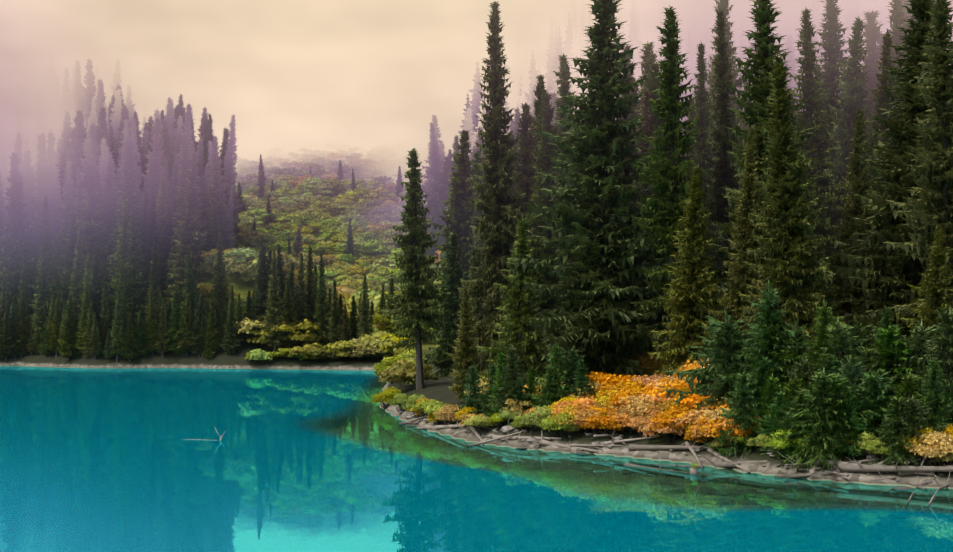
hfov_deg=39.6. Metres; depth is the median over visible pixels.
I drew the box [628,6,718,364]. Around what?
big conifer tree
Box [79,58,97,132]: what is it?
conifer tree
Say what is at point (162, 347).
conifer tree
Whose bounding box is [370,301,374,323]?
conifer tree
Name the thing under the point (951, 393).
young conifer tree
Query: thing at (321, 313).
conifer tree
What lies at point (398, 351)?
olive tree
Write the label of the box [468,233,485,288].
conifer tree
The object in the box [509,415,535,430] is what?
lime bush
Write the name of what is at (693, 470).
stump in lake
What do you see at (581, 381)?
light conifer tree
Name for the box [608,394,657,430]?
yellow bush
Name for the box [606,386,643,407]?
orange tree bush
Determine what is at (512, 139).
conifer tree
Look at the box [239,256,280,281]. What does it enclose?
lime bush
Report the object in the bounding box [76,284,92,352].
conifer tree
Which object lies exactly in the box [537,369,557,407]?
light conifer tree
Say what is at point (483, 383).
yellow bush
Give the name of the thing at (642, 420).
orange tree bush
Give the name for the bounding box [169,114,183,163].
conifer tree
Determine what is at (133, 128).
conifer tree
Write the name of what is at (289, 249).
conifer tree
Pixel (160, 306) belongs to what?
conifer tree
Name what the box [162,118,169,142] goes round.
conifer tree
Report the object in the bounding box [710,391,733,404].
orange tree bush
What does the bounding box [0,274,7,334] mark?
conifer tree
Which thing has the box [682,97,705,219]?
big conifer tree
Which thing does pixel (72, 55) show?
conifer tree
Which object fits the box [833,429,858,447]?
lime bush
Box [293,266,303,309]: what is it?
conifer tree
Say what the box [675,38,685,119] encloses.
conifer tree
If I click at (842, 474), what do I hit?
log
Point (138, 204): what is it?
conifer tree
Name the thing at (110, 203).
conifer tree
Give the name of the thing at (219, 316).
conifer tree
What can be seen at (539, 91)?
big conifer tree
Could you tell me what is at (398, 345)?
olive tree
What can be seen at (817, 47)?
conifer tree
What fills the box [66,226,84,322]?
conifer tree
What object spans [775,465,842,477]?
log
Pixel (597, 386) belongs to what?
yellow bush
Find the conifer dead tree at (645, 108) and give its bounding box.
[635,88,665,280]
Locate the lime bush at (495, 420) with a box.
[488,411,512,427]
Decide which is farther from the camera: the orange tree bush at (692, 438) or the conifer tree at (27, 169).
the conifer tree at (27, 169)
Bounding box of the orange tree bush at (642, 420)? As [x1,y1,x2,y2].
[629,415,652,436]
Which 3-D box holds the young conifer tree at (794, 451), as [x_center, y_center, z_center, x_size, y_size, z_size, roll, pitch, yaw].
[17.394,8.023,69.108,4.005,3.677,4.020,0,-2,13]
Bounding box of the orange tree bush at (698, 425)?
[689,413,723,449]
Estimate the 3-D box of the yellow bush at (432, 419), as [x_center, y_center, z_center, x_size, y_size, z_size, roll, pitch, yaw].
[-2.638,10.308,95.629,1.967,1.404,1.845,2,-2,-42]
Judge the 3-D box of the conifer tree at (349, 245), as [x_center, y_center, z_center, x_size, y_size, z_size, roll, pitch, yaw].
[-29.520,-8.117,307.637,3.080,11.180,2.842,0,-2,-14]
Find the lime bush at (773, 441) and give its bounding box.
[765,429,803,454]
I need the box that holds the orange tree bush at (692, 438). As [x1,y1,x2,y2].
[684,430,710,445]
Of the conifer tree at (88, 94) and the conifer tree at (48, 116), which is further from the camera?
the conifer tree at (88, 94)
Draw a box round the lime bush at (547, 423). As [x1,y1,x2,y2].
[537,412,581,436]
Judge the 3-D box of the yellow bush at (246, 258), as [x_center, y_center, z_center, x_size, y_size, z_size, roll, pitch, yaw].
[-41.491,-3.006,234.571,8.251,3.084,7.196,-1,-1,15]
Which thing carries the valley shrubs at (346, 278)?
on the terrain
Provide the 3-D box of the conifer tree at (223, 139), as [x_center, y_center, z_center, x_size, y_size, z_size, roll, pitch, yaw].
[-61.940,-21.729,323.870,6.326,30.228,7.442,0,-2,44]
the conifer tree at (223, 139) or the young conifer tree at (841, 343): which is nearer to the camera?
the young conifer tree at (841, 343)
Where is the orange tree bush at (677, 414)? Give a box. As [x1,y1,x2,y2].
[662,404,694,434]
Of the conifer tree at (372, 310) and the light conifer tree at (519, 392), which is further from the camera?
the conifer tree at (372, 310)
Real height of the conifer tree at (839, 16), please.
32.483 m
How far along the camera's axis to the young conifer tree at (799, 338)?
74.70 m
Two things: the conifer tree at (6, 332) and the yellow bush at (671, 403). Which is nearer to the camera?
the yellow bush at (671, 403)
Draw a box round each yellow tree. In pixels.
[276,252,290,271]
[374,322,393,337]
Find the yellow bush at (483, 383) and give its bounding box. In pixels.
[464,377,493,393]
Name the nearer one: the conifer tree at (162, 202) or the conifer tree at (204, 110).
the conifer tree at (162, 202)
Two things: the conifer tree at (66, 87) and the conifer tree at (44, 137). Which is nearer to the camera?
the conifer tree at (44, 137)
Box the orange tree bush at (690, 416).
[669,400,714,427]
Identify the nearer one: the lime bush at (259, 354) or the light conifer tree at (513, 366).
the light conifer tree at (513, 366)
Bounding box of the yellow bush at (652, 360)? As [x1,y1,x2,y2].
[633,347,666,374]
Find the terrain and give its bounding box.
[0,0,952,488]
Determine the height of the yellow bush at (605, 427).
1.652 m
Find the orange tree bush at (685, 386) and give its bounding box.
[672,377,700,398]
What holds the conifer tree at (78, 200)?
on the terrain
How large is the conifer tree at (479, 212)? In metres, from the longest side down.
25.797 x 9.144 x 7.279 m
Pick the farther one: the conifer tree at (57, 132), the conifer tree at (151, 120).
the conifer tree at (151, 120)
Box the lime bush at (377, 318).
[350,313,424,336]
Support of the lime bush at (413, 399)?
on the terrain
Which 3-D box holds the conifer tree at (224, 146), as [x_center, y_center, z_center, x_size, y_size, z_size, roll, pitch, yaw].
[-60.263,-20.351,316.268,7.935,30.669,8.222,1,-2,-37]
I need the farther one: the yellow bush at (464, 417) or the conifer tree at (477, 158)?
the conifer tree at (477, 158)
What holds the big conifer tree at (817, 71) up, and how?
on the terrain
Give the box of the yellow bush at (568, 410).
[549,404,582,433]
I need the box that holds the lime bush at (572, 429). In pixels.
[560,425,583,434]
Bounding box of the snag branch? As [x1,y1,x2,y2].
[187,428,225,439]
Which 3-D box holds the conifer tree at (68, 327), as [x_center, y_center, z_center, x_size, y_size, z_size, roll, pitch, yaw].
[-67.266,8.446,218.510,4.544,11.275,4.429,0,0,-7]
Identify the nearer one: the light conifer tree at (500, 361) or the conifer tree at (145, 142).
the light conifer tree at (500, 361)
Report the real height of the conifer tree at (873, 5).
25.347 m
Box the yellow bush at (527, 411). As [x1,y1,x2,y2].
[523,407,540,415]
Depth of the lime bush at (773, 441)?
68.83 m
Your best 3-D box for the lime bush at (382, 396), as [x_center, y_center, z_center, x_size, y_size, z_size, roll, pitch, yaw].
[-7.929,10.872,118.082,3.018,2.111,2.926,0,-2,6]
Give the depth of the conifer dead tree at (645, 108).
105.89 m
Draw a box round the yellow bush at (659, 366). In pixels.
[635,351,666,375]
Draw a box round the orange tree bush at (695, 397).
[673,383,713,409]
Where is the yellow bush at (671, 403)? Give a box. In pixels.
[663,386,700,407]
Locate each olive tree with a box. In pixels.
[234,314,280,333]
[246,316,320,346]
[267,250,298,268]
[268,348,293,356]
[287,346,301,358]
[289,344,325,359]
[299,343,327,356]
[307,285,344,301]
[325,348,356,357]
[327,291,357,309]
[342,338,381,356]
[343,297,378,315]
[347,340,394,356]
[352,331,389,348]
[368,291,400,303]
[369,336,404,352]
[373,334,413,353]
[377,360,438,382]
[380,364,428,384]
[393,346,415,355]
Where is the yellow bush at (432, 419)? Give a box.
[427,412,446,424]
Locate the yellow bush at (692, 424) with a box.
[686,417,707,442]
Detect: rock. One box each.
[502,426,515,432]
[526,437,536,442]
[866,453,877,459]
[894,486,912,489]
[922,480,932,484]
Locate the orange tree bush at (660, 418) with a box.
[649,405,690,439]
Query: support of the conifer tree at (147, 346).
on the terrain
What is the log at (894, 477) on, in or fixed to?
on the terrain
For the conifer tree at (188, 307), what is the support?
on the terrain
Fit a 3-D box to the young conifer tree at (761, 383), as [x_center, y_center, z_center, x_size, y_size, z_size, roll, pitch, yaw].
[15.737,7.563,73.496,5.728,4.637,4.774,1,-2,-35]
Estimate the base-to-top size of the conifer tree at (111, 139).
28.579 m
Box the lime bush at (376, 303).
[351,293,387,309]
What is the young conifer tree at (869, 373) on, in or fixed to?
on the terrain
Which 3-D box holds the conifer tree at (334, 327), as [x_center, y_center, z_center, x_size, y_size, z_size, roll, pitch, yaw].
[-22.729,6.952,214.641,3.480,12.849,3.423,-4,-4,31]
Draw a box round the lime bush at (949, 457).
[930,449,952,465]
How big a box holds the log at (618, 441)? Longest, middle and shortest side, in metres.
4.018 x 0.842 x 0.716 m
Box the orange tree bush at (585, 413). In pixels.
[564,409,602,434]
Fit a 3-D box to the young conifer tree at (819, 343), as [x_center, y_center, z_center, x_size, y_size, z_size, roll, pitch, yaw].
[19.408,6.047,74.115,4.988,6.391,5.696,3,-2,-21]
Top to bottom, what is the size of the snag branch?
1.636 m
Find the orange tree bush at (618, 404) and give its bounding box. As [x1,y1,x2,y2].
[607,389,646,409]
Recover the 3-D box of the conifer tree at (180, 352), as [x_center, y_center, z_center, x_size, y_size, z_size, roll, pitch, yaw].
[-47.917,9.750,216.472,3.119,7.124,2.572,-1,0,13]
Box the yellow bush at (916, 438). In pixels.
[896,424,940,449]
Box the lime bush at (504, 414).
[496,407,522,424]
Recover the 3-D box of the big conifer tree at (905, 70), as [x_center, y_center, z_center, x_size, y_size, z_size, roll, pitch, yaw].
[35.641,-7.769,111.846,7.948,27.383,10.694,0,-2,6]
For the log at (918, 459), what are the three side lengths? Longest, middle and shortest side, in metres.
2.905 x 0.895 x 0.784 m
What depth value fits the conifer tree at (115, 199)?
230.40 m
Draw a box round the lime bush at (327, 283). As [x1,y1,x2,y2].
[294,279,329,294]
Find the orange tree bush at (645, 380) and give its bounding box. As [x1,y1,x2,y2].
[630,374,669,385]
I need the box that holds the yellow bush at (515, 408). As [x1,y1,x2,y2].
[498,398,534,415]
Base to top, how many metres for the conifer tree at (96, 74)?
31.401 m
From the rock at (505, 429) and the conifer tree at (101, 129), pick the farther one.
the conifer tree at (101, 129)
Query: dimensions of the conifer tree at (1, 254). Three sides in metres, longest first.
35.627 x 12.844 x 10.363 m
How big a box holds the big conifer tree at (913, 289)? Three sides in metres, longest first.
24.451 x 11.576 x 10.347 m
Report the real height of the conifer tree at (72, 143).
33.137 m
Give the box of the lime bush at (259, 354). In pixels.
[248,348,272,359]
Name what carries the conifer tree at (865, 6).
on the terrain
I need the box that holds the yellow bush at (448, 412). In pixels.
[433,404,461,424]
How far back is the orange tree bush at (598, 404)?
82.04 m
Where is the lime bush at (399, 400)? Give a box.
[389,392,410,413]
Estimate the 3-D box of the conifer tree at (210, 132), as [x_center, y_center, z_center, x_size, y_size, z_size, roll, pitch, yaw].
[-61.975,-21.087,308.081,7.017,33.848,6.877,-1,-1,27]
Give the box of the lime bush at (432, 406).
[421,399,453,424]
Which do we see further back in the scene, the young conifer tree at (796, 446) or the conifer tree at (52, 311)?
the conifer tree at (52, 311)
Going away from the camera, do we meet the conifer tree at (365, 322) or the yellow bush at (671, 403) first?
the yellow bush at (671, 403)
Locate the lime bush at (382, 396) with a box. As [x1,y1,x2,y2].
[371,386,400,408]
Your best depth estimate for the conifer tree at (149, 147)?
265.13 m
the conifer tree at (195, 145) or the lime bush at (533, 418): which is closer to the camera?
the lime bush at (533, 418)
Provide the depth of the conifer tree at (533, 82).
317.00 m
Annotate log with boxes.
[399,412,428,423]
[418,420,465,429]
[467,420,525,444]
[469,426,483,444]
[488,429,561,439]
[530,431,615,453]
[570,444,621,446]
[592,431,654,446]
[593,434,618,437]
[603,457,703,467]
[623,463,746,480]
[628,438,721,450]
[684,441,711,467]
[701,454,840,467]
[707,448,750,472]
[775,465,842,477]
[779,453,805,464]
[815,459,934,475]
[824,465,848,476]
[829,458,881,464]
[830,454,952,476]
[864,458,895,481]
[898,457,952,476]
[903,487,939,505]
[904,452,923,464]
[907,472,931,489]
[935,471,950,490]
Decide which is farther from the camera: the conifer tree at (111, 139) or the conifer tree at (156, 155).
the conifer tree at (111, 139)
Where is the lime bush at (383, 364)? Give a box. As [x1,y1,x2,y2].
[373,355,430,383]
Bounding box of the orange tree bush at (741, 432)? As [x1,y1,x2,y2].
[714,410,762,434]
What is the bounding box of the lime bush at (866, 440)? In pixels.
[853,431,886,456]
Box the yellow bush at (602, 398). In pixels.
[591,388,616,406]
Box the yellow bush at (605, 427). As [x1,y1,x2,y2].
[598,413,628,433]
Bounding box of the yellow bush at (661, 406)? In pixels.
[628,397,671,417]
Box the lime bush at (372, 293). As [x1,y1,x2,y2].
[350,289,379,298]
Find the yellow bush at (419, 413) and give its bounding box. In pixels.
[410,404,425,420]
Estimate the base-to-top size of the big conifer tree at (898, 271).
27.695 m
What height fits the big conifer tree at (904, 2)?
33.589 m
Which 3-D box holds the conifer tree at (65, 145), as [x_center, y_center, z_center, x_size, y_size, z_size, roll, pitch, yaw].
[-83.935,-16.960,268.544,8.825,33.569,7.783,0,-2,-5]
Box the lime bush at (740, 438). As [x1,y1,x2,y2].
[716,434,747,449]
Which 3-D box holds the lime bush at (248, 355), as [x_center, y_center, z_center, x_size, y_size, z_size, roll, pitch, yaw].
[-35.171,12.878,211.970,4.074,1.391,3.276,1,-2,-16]
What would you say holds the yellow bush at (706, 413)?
on the terrain
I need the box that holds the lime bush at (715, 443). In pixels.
[708,439,732,451]
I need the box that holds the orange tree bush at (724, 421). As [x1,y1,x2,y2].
[714,418,749,442]
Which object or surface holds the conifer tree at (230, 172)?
on the terrain
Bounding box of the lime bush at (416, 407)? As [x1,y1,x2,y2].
[410,399,447,418]
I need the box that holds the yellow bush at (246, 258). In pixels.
[230,254,254,266]
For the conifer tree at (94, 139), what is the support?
on the terrain
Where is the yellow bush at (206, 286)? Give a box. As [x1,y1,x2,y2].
[197,282,241,296]
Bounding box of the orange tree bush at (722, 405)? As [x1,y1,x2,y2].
[704,399,728,411]
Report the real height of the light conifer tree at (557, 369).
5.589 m
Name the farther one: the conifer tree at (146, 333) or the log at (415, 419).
the conifer tree at (146, 333)
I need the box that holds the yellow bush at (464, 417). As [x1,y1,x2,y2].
[458,413,486,426]
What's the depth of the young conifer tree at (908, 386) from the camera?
67.50 m
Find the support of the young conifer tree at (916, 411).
on the terrain
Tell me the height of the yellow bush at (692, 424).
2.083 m
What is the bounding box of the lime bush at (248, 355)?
[244,352,268,359]
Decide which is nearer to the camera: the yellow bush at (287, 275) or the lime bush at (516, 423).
the lime bush at (516, 423)
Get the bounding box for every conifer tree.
[0,132,31,292]
[0,151,37,327]
[0,155,9,205]
[0,174,5,269]
[0,228,4,295]
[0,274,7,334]
[0,302,12,360]
[0,309,6,358]
[1,212,9,279]
[2,32,20,100]
[4,97,16,167]
[5,110,34,216]
[5,302,21,356]
[7,106,35,179]
[7,132,14,173]
[9,319,21,358]
[12,289,30,356]
[15,91,26,147]
[15,257,32,336]
[21,150,35,235]
[21,179,34,264]
[22,152,34,237]
[22,334,28,356]
[26,91,52,183]
[26,319,35,354]
[27,88,47,161]
[29,134,59,277]
[29,226,53,354]
[30,166,35,219]
[30,195,60,310]
[30,212,39,293]
[31,98,46,191]
[31,323,38,355]
[33,132,47,214]
[37,305,55,356]
[37,324,45,354]
[44,104,55,149]
[44,129,62,261]
[45,295,55,356]
[49,160,76,315]
[49,291,62,357]
[51,235,57,296]
[54,66,70,138]
[54,114,60,151]
[54,138,61,169]
[55,111,71,203]
[56,209,82,319]
[56,294,79,360]
[57,303,67,357]
[59,90,71,142]
[60,38,76,99]
[60,128,79,209]
[61,110,86,221]
[65,315,82,357]
[66,135,113,320]
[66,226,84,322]
[68,65,81,103]
[68,67,72,88]
[69,91,75,128]
[70,60,86,120]
[72,172,86,238]
[74,91,78,116]
[75,110,86,157]
[75,167,86,255]
[75,298,87,357]
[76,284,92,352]
[77,252,93,320]
[78,246,109,332]
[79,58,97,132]
[79,302,97,357]
[82,123,100,183]
[85,111,96,137]
[85,307,96,357]
[85,315,102,359]
[88,96,97,135]
[93,66,98,103]
[94,167,103,227]
[95,77,108,125]
[96,105,116,174]
[98,136,108,193]
[98,288,111,342]
[100,330,105,355]
[101,133,162,312]
[101,139,147,314]
[101,154,117,280]
[101,320,107,353]
[102,103,109,144]
[103,160,117,233]
[103,330,112,359]
[105,66,112,109]
[106,143,114,187]
[107,89,122,162]
[108,59,121,111]
[108,104,111,126]
[108,126,115,164]
[109,198,143,319]
[109,280,125,361]
[109,295,125,358]
[111,94,115,116]
[112,105,130,173]
[112,259,128,327]
[115,112,129,183]
[117,118,139,206]
[119,206,148,334]
[120,313,134,358]
[120,314,138,361]
[124,85,139,149]
[128,107,140,145]
[130,118,142,214]
[132,111,146,190]
[133,307,145,356]
[134,312,146,357]
[136,191,141,233]
[138,174,151,303]
[139,164,143,191]
[140,117,146,149]
[141,115,154,148]
[141,120,152,153]
[142,117,171,230]
[142,123,147,142]
[142,130,148,172]
[143,136,153,186]
[143,310,155,355]
[144,197,162,291]
[144,232,161,326]
[144,314,150,354]
[145,107,161,166]
[145,286,158,355]
[146,160,158,241]
[154,298,170,357]
[155,165,170,289]
[157,160,180,289]
[157,291,162,338]
[159,127,173,166]
[160,110,163,124]
[161,97,176,153]
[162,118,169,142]
[162,133,200,279]
[163,239,178,313]
[164,149,209,322]
[164,284,183,352]
[164,301,171,344]
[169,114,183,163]
[169,294,178,352]
[171,103,199,213]
[171,105,180,153]
[175,315,187,356]
[176,293,193,357]
[177,94,184,131]
[179,246,197,352]
[184,107,195,148]
[187,293,207,356]
[188,292,199,346]
[189,129,203,273]
[194,141,198,158]
[195,137,208,228]
[196,114,207,153]
[196,302,206,357]
[198,176,214,251]
[202,108,208,125]
[202,124,208,173]
[203,164,208,193]
[203,328,214,358]
[204,114,213,184]
[204,292,221,356]
[205,141,231,247]
[206,135,236,250]
[206,182,211,249]
[206,233,230,315]
[209,198,223,251]
[210,302,225,351]
[219,128,225,173]
[219,129,241,232]
[219,302,243,354]
[221,115,241,249]
[221,305,227,340]
[226,185,236,249]
[226,284,235,322]
[234,293,244,344]
[236,182,245,213]
[241,291,255,342]
[244,300,256,344]
[250,289,258,344]
[251,218,255,233]
[251,240,265,343]
[251,246,271,345]
[255,154,266,185]
[256,167,264,197]
[262,248,287,351]
[263,249,276,343]
[265,194,273,224]
[269,180,274,201]
[276,245,285,340]
[280,278,299,347]
[281,262,297,347]
[287,239,291,254]
[290,224,304,260]
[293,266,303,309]
[295,252,309,346]
[303,246,315,346]
[308,274,317,344]
[312,255,331,345]
[313,265,328,346]
[324,288,332,343]
[326,280,342,343]
[336,160,343,183]
[337,294,344,336]
[340,304,352,357]
[343,218,354,262]
[348,295,358,338]
[350,168,356,190]
[356,292,362,332]
[357,274,374,356]
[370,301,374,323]
[373,282,384,327]
[383,271,396,333]
[394,166,403,196]
[421,115,444,229]
[424,143,446,235]
[424,229,465,376]
[425,123,442,235]
[425,156,452,255]
[428,129,486,340]
[437,136,459,269]
[446,286,483,403]
[447,149,451,167]
[453,245,485,378]
[453,364,485,415]
[456,2,540,371]
[459,108,477,160]
[461,149,488,273]
[467,362,498,414]
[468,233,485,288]
[469,127,487,175]
[469,190,487,264]
[475,215,552,384]
[485,345,534,423]
[485,352,511,417]
[504,133,519,194]
[505,0,710,383]
[507,378,532,422]
[508,103,550,302]
[508,108,521,164]
[517,367,540,414]
[518,93,569,352]
[519,71,538,129]
[528,85,537,129]
[528,342,571,413]
[529,74,551,193]
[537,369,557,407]
[550,91,559,124]
[550,161,579,336]
[552,52,576,187]
[556,345,595,399]
[569,359,595,399]
[607,79,642,214]
[617,45,642,269]
[624,62,703,331]
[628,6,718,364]
[636,42,668,158]
[637,309,751,442]
[647,164,730,376]
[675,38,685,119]
[681,41,723,324]
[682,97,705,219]
[684,361,736,443]
[695,0,838,346]
[699,54,713,87]
[701,337,747,384]
[703,5,741,299]
[704,64,716,155]
[704,381,728,409]
[705,372,764,458]
[706,0,748,280]
[706,126,766,350]
[713,279,801,393]
[716,357,782,446]
[716,374,774,452]
[717,308,806,410]
[727,376,762,454]
[736,54,845,359]
[743,80,754,129]
[747,42,754,83]
[749,372,790,452]
[755,392,790,454]
[759,389,819,457]
[764,375,806,415]
[766,358,787,401]
[769,354,818,409]
[770,318,817,392]
[776,4,797,72]
[776,368,878,471]
[776,399,830,458]
[783,35,801,88]
[783,63,791,88]
[786,88,796,132]
[790,7,844,309]
[791,79,800,122]
[791,330,835,383]
[791,379,850,452]
[793,300,844,383]
[795,36,803,79]
[798,373,877,467]
[803,45,824,110]
[803,318,888,388]
[808,63,825,190]
[811,33,824,62]
[813,0,848,169]
[814,357,845,388]
[819,16,874,305]
[824,108,877,328]
[824,117,841,172]
[825,0,952,352]
[825,1,849,56]
[829,397,873,459]
[830,356,888,458]
[837,28,848,88]
[840,315,900,383]
[840,370,896,454]
[841,346,900,394]
[848,368,896,443]
[852,370,876,393]
[857,0,871,71]
[859,325,921,398]
[860,10,883,175]
[862,305,907,382]
[864,28,897,233]
[866,397,927,464]
[867,0,910,158]
[869,0,909,158]
[870,1,875,21]
[870,2,948,300]
[872,348,901,392]
[874,0,892,34]
[875,24,912,230]
[876,33,883,61]
[878,371,946,456]
[879,13,886,33]
[883,0,952,344]
[887,396,951,465]
[890,119,952,330]
[890,319,939,390]
[901,225,952,344]
[902,6,917,34]
[908,305,952,403]
[911,358,952,453]
[913,324,952,376]
[932,391,952,432]
[946,377,952,422]
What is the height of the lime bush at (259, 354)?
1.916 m
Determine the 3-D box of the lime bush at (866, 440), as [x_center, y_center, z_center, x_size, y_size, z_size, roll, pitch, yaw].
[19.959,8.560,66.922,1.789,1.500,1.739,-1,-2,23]
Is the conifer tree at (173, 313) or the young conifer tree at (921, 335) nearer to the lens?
the young conifer tree at (921, 335)
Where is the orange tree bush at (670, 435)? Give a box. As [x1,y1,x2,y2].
[652,422,685,438]
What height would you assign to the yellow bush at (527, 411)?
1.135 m
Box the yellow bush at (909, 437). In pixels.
[887,425,924,442]
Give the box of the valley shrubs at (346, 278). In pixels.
[191,74,466,339]
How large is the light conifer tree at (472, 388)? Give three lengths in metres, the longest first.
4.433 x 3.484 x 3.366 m
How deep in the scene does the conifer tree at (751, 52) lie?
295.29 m
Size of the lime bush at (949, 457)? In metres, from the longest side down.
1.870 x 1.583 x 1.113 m
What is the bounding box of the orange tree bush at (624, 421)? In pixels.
[609,405,641,433]
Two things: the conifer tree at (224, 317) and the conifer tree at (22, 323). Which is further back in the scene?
the conifer tree at (22, 323)
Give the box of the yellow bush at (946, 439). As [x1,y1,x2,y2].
[909,431,952,465]
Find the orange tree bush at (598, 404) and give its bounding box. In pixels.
[591,401,606,409]
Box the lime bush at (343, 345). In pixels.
[323,341,357,357]
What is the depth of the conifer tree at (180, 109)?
315.65 m
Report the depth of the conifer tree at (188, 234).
220.46 m
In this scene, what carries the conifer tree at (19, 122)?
on the terrain
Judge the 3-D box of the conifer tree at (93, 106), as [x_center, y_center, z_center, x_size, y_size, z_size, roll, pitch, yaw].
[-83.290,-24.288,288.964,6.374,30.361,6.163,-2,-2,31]
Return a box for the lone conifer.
[381,148,450,389]
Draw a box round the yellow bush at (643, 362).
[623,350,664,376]
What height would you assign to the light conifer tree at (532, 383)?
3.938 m
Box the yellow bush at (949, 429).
[943,423,952,442]
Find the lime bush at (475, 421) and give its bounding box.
[464,415,502,435]
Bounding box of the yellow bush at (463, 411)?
[454,407,479,418]
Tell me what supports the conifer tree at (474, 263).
on the terrain
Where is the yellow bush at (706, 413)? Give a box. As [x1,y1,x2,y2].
[692,407,746,433]
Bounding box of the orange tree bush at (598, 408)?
[584,404,609,416]
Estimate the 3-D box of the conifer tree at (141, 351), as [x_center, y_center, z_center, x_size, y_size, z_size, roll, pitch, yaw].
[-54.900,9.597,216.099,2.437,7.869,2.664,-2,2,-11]
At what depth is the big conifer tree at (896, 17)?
123.41 m
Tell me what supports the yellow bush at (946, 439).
on the terrain
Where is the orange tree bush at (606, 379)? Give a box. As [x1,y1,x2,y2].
[587,371,638,396]
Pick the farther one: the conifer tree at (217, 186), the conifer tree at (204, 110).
the conifer tree at (204, 110)
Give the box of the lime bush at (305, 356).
[299,351,319,360]
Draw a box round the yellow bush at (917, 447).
[903,432,950,462]
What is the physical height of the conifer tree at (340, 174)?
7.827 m
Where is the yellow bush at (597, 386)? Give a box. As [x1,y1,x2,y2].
[565,381,602,398]
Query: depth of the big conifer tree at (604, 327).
96.22 m
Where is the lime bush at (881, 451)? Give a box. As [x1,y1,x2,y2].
[865,444,892,460]
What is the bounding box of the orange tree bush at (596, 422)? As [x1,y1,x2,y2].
[577,407,625,434]
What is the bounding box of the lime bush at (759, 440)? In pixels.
[745,433,771,450]
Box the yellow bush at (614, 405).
[600,394,625,408]
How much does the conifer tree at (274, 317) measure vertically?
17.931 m
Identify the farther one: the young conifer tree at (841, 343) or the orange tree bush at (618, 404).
the orange tree bush at (618, 404)
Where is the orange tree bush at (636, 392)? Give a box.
[625,386,650,398]
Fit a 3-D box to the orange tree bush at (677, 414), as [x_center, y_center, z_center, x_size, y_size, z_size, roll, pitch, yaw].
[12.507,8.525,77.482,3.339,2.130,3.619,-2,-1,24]
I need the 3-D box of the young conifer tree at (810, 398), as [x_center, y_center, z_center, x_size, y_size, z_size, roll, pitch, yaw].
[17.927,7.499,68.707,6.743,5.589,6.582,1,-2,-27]
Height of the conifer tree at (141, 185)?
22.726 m
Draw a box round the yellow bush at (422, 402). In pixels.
[412,398,435,411]
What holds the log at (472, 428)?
on the terrain
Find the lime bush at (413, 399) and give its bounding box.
[401,394,438,417]
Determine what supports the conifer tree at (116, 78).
on the terrain
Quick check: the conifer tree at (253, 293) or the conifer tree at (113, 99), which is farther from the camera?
the conifer tree at (113, 99)
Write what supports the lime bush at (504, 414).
on the terrain
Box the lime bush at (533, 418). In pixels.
[520,405,552,431]
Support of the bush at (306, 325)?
on the terrain
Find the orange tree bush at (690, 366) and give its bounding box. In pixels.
[672,360,699,377]
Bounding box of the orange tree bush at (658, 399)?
[639,392,677,417]
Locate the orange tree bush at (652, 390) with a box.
[640,377,687,405]
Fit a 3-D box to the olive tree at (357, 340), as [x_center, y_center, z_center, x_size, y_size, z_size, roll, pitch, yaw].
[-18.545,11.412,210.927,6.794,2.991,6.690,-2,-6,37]
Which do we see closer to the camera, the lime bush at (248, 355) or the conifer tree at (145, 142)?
the lime bush at (248, 355)
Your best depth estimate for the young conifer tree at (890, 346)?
71.69 m
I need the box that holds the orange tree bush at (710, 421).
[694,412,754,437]
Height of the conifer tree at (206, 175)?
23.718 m
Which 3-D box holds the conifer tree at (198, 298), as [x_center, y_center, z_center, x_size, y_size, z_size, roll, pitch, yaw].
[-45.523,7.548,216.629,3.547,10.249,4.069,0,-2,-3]
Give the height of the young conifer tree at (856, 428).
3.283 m
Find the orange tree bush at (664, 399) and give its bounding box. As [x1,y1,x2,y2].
[637,391,673,406]
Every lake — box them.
[0,366,952,551]
[690,467,698,473]
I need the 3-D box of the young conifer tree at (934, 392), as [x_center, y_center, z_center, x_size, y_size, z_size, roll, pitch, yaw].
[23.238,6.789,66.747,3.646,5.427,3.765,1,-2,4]
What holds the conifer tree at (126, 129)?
on the terrain
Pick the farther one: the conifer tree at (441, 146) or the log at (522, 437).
the conifer tree at (441, 146)
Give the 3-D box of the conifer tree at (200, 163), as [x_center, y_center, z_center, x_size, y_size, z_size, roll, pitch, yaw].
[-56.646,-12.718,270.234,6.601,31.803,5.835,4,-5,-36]
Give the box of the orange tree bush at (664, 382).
[647,375,697,395]
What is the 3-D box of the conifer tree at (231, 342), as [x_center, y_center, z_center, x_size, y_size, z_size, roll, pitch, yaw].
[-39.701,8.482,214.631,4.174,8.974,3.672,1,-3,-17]
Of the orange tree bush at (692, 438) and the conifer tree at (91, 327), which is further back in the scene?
the conifer tree at (91, 327)
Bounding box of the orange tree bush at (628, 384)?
[590,378,644,398]
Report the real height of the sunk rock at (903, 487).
0.415 m
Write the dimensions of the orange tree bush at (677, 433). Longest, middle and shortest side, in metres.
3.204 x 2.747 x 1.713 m
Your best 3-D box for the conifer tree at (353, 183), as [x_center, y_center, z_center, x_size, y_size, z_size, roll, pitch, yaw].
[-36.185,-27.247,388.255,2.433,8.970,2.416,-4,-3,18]
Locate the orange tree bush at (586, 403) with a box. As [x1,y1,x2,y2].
[551,396,596,415]
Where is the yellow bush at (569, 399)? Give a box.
[549,396,575,413]
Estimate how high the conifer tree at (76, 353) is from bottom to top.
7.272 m
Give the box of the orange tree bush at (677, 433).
[643,422,685,442]
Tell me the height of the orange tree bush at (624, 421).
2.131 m
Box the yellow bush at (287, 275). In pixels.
[284,266,298,277]
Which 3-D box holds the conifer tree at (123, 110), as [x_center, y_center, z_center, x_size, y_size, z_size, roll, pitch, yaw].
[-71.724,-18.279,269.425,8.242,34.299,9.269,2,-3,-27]
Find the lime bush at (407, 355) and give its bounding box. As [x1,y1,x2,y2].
[398,349,428,363]

